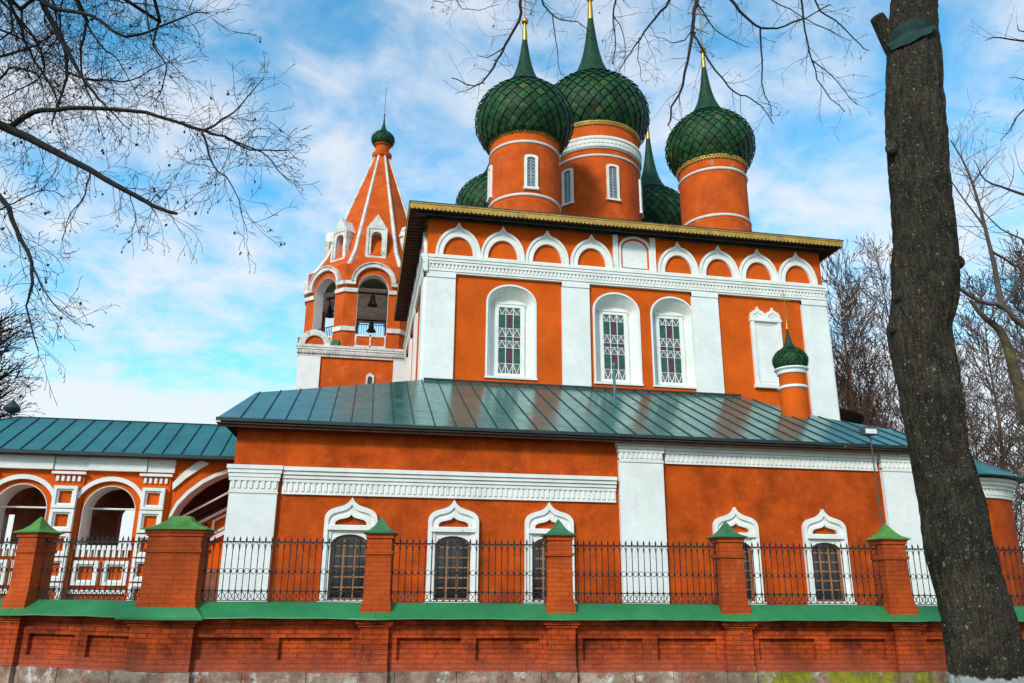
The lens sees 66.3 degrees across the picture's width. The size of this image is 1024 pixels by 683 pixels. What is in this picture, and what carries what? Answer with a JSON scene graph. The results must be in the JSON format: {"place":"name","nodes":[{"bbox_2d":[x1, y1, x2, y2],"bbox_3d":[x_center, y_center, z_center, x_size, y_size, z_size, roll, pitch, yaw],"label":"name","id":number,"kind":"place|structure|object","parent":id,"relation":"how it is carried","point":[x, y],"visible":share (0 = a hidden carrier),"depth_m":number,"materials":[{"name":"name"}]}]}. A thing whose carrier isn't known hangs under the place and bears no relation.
{"place":"outdoors","nodes":[
{"label":"outdoors","id":0,"kind":"place"},
{"bbox_2d":[295,87,407,388],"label":"bell tower","id":1,"kind":"structure","parent":0,"point":[350,284],"depth_m":53.51,"materials":[{"name":"paint"}]},
{"bbox_2d":[366,372,373,383],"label":"window","id":2,"kind":"structure","parent":1,"relation":"in","point":[369,377],"depth_m":50.65,"materials":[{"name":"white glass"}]},
{"bbox_2d":[0,0,1023,561],"label":"sky","id":3,"kind":"structure","parent":0,"point":[185,341],"materials":[{"name":"blue"}]},
{"bbox_2d":[216,0,1023,605],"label":"church","id":4,"kind":"structure","parent":0,"point":[604,342],"depth_m":29.77,"materials":[{"name":"orange paint"}]},
{"bbox_2d":[316,497,377,601],"bbox_3d":[-4.922,6.322,23.681,1.680,3.160,0.370,4,-17,-10],"label":"window","id":5,"kind":"structure","parent":4,"relation":"in","point":[331,530],"depth_m":23.72,"materials":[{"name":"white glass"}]},
{"bbox_2d":[423,500,478,602],"bbox_3d":[-1.837,6.514,24.232,1.680,3.160,0.370,4,-17,-10],"label":"window","id":6,"kind":"structure","parent":4,"relation":"in","point":[435,532],"depth_m":24.26,"materials":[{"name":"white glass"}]},
{"bbox_2d":[484,284,536,380],"bbox_3d":[-0.077,-0.382,34.390,2.300,4.320,0.630,4,-17,-10],"label":"window","id":7,"kind":"structure","parent":4,"relation":"in","point":[511,311],"depth_m":34.51,"materials":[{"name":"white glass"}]},
{"bbox_2d":[523,502,574,601],"bbox_3d":[1.170,6.700,24.768,1.680,3.160,0.370,4,-17,-10],"label":"window","id":8,"kind":"structure","parent":4,"relation":"in","point":[548,513],"depth_m":24.77,"materials":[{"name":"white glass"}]},
{"bbox_2d":[593,292,643,385],"bbox_3d":[4.649,-0.089,35.234,2.260,4.320,0.630,4,-17,-10],"label":"window","id":9,"kind":"structure","parent":4,"relation":"in","point":[616,316],"depth_m":35.38,"materials":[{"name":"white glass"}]},
{"bbox_2d":[612,232,656,271],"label":"attic window","id":10,"kind":"structure","parent":4,"relation":"in","point":[632,253],"depth_m":36.32,"materials":[{"name":"white paint"}]},
{"bbox_2d":[650,297,696,388],"bbox_3d":[7.283,0.074,35.704,2.180,4.320,0.630,4,-17,-10],"label":"window","id":11,"kind":"structure","parent":4,"relation":"in","point":[670,317],"depth_m":35.87,"materials":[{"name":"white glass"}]},
{"bbox_2d":[712,507,766,604],"bbox_3d":[7.429,7.088,25.885,1.680,3.160,0.370,4,-17,-10],"label":"window","id":12,"kind":"structure","parent":4,"relation":"in","point":[734,517],"depth_m":26.02,"materials":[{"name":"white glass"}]},
{"bbox_2d":[749,307,782,388],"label":"blind window","id":13,"kind":"structure","parent":4,"relation":"in","point":[765,329],"depth_m":36.24,"materials":[{"name":"white paint"}]},
{"bbox_2d":[802,509,856,604],"bbox_3d":[10.603,7.285,26.451,1.680,3.160,0.370,4,-17,-10],"label":"window","id":14,"kind":"structure","parent":4,"relation":"in","point":[822,519],"depth_m":26.48,"materials":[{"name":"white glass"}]},
{"bbox_2d":[837,336,894,427],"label":"birch tree","id":15,"kind":"object","parent":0,"point":[867,345],"visible":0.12,"depth_m":61.77,"materials":[{"name":"brown plant"}]},
{"bbox_3d":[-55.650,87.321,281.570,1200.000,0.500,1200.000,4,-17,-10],"label":"ground","id":16,"kind":"structure","parent":0,"visible":0},
{"bbox_2d":[0,295,48,418],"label":"tree","id":17,"kind":"object","parent":16,"relation":"on","point":[3,391],"visible":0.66,"depth_m":31.86,"materials":[{"name":"brown plant"}]},
{"bbox_2d":[0,517,136,682],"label":"brick fence","id":18,"kind":"object","parent":16,"relation":"on","point":[43,640],"visible":0.93,"depth_m":11.44,"materials":[{"name":"brick"}]},
{"bbox_2d":[0,537,17,597],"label":"iron railing","id":19,"kind":"object","parent":18,"relation":"on","point":[6,544],"visible":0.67,"depth_m":12.21,"materials":[{"name":"black metal"}]},
{"bbox_2d":[37,535,147,599],"bbox_3d":[-6.248,3.385,11.752,2.004,0.915,0.030,-4,-18,15],"label":"iron railing","id":20,"kind":"object","parent":18,"relation":"on","point":[53,589],"visible":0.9,"depth_m":11.75,"materials":[{"name":"black metal"}]},
{"bbox_2d":[0,398,236,601],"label":"porch gallery","id":21,"kind":"object","parent":16,"relation":"on","point":[79,478],"visible":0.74,"depth_m":25.48,"materials":[{"name":"orange paint"}]},
{"bbox_2d":[0,0,321,403],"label":"tree","id":22,"kind":"object","parent":16,"relation":"on","point":[12,128],"visible":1,"depth_m":10.26,"materials":[{"name":"brown plant"}]},
{"bbox_2d":[115,516,1023,682],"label":"brick fence","id":23,"kind":"object","parent":16,"relation":"on","point":[180,631],"visible":0.96,"depth_m":11.34,"materials":[{"name":"brick"}]},
{"bbox_2d":[201,536,366,601],"bbox_3d":[-3.321,3.330,11.500,2.349,0.915,0.031,2,-17,-4],"label":"iron railing","id":24,"kind":"object","parent":23,"relation":"on","point":[254,591],"visible":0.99,"depth_m":11.48,"materials":[{"name":"black metal"}]},
{"bbox_2d":[391,538,546,602],"bbox_3d":[-0.631,3.409,11.689,2.314,0.915,0.031,2,-17,-4],"label":"iron railing","id":25,"kind":"object","parent":23,"relation":"on","point":[404,592],"visible":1,"depth_m":11.66,"materials":[{"name":"black metal"}]},
{"bbox_2d":[572,540,718,603],"bbox_3d":[2.011,3.485,11.875,2.254,0.915,0.031,2,-17,-4],"label":"iron railing","id":26,"kind":"object","parent":23,"relation":"on","point":[626,575],"visible":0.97,"depth_m":11.85,"materials":[{"name":"black metal"}]},
{"bbox_2d":[743,542,883,604],"bbox_3d":[4.604,3.561,12.057,2.214,0.915,0.032,2,-17,-4],"label":"iron railing","id":27,"kind":"object","parent":23,"relation":"on","point":[864,595],"visible":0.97,"depth_m":12.04,"materials":[{"name":"black metal"}]},
{"bbox_2d":[905,543,1023,604],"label":"iron railing","id":28,"kind":"object","parent":23,"relation":"on","point":[1017,596],"visible":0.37,"depth_m":12.23,"materials":[{"name":"black metal"}]},
{"bbox_2d":[431,0,1023,682],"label":"tree","id":29,"kind":"object","parent":16,"relation":"on","point":[981,634],"visible":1,"depth_m":8.20,"materials":[{"name":"brown plant"}]},
{"bbox_2d":[834,363,851,405],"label":"birch tree","id":30,"kind":"object","parent":16,"relation":"on","point":[839,386],"depth_m":49.39,"materials":[{"name":"brown plant"}]},
{"bbox_2d":[820,238,901,447],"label":"birch tree","id":31,"kind":"object","parent":16,"relation":"on","point":[849,309],"visible":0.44,"depth_m":52.81,"materials":[{"name":"brown plant"}]},
{"bbox_2d":[827,282,897,446],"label":"birch tree","id":32,"kind":"object","parent":16,"relation":"on","point":[852,349],"visible":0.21,"depth_m":59.17,"materials":[{"name":"brown plant"}]},
{"bbox_2d":[830,266,903,429],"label":"birch tree","id":33,"kind":"object","parent":16,"relation":"on","point":[869,326],"visible":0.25,"depth_m":65.13,"materials":[{"name":"brown plant"}]},
{"bbox_2d":[859,426,881,526],"bbox_3d":[12.339,6.205,26.225,0.500,6.800,0.315,4,-17,-10],"label":"floodlight","id":34,"kind":"object","parent":16,"relation":"on","point":[869,431],"visible":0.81,"depth_m":27.02,"materials":[{"name":"grey metal"}]},
{"bbox_2d":[842,232,970,431],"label":"birch tree","id":35,"kind":"object","parent":16,"relation":"on","point":[879,300],"visible":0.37,"depth_m":55.73,"materials":[{"name":"brown plant"}]},
{"bbox_2d":[894,333,993,458],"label":"birch tree","id":36,"kind":"object","parent":16,"relation":"on","point":[977,406],"depth_m":66.80,"materials":[{"name":"brown plant"}]},
{"bbox_2d":[895,308,1020,543],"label":"birch tree","id":37,"kind":"object","parent":16,"relation":"on","point":[956,334],"visible":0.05,"depth_m":57.12,"materials":[{"name":"brown plant"}]},
{"bbox_2d":[948,89,1023,456],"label":"tree","id":38,"kind":"object","parent":16,"relation":"on","point":[1016,377],"visible":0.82,"depth_m":21.32,"materials":[{"name":"brown plant"}]},
{"bbox_2d":[953,267,1023,569],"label":"birch tree","id":39,"kind":"object","parent":16,"relation":"on","point":[1004,454],"visible":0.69,"depth_m":43.78,"materials":[{"name":"brown plant"}]},
{"bbox_2d":[956,346,1023,554],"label":"birch tree","id":40,"kind":"object","parent":16,"relation":"on","point":[968,402],"visible":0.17,"depth_m":60.40,"materials":[{"name":"brown plant"}]},
{"bbox_2d":[962,5,1023,140],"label":"tree","id":41,"kind":"object","parent":16,"relation":"on","point":[1013,123],"visible":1,"depth_m":16.08,"materials":[{"name":"brown plant"}]},
{"bbox_2d":[969,230,1023,539],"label":"birch tree","id":42,"kind":"object","parent":16,"relation":"on","point":[1014,301],"visible":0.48,"depth_m":47.23,"materials":[{"name":"brown plant"}]},
{"bbox_2d":[972,232,1023,524],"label":"birch tree","id":43,"kind":"object","parent":16,"relation":"on","point":[1009,328],"visible":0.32,"depth_m":54.19,"materials":[{"name":"brown plant"}]},
{"bbox_2d":[992,333,1023,530],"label":"birch tree","id":44,"kind":"object","parent":16,"relation":"on","point":[1016,404],"visible":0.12,"depth_m":59.93,"materials":[{"name":"brown plant"}]}
]}

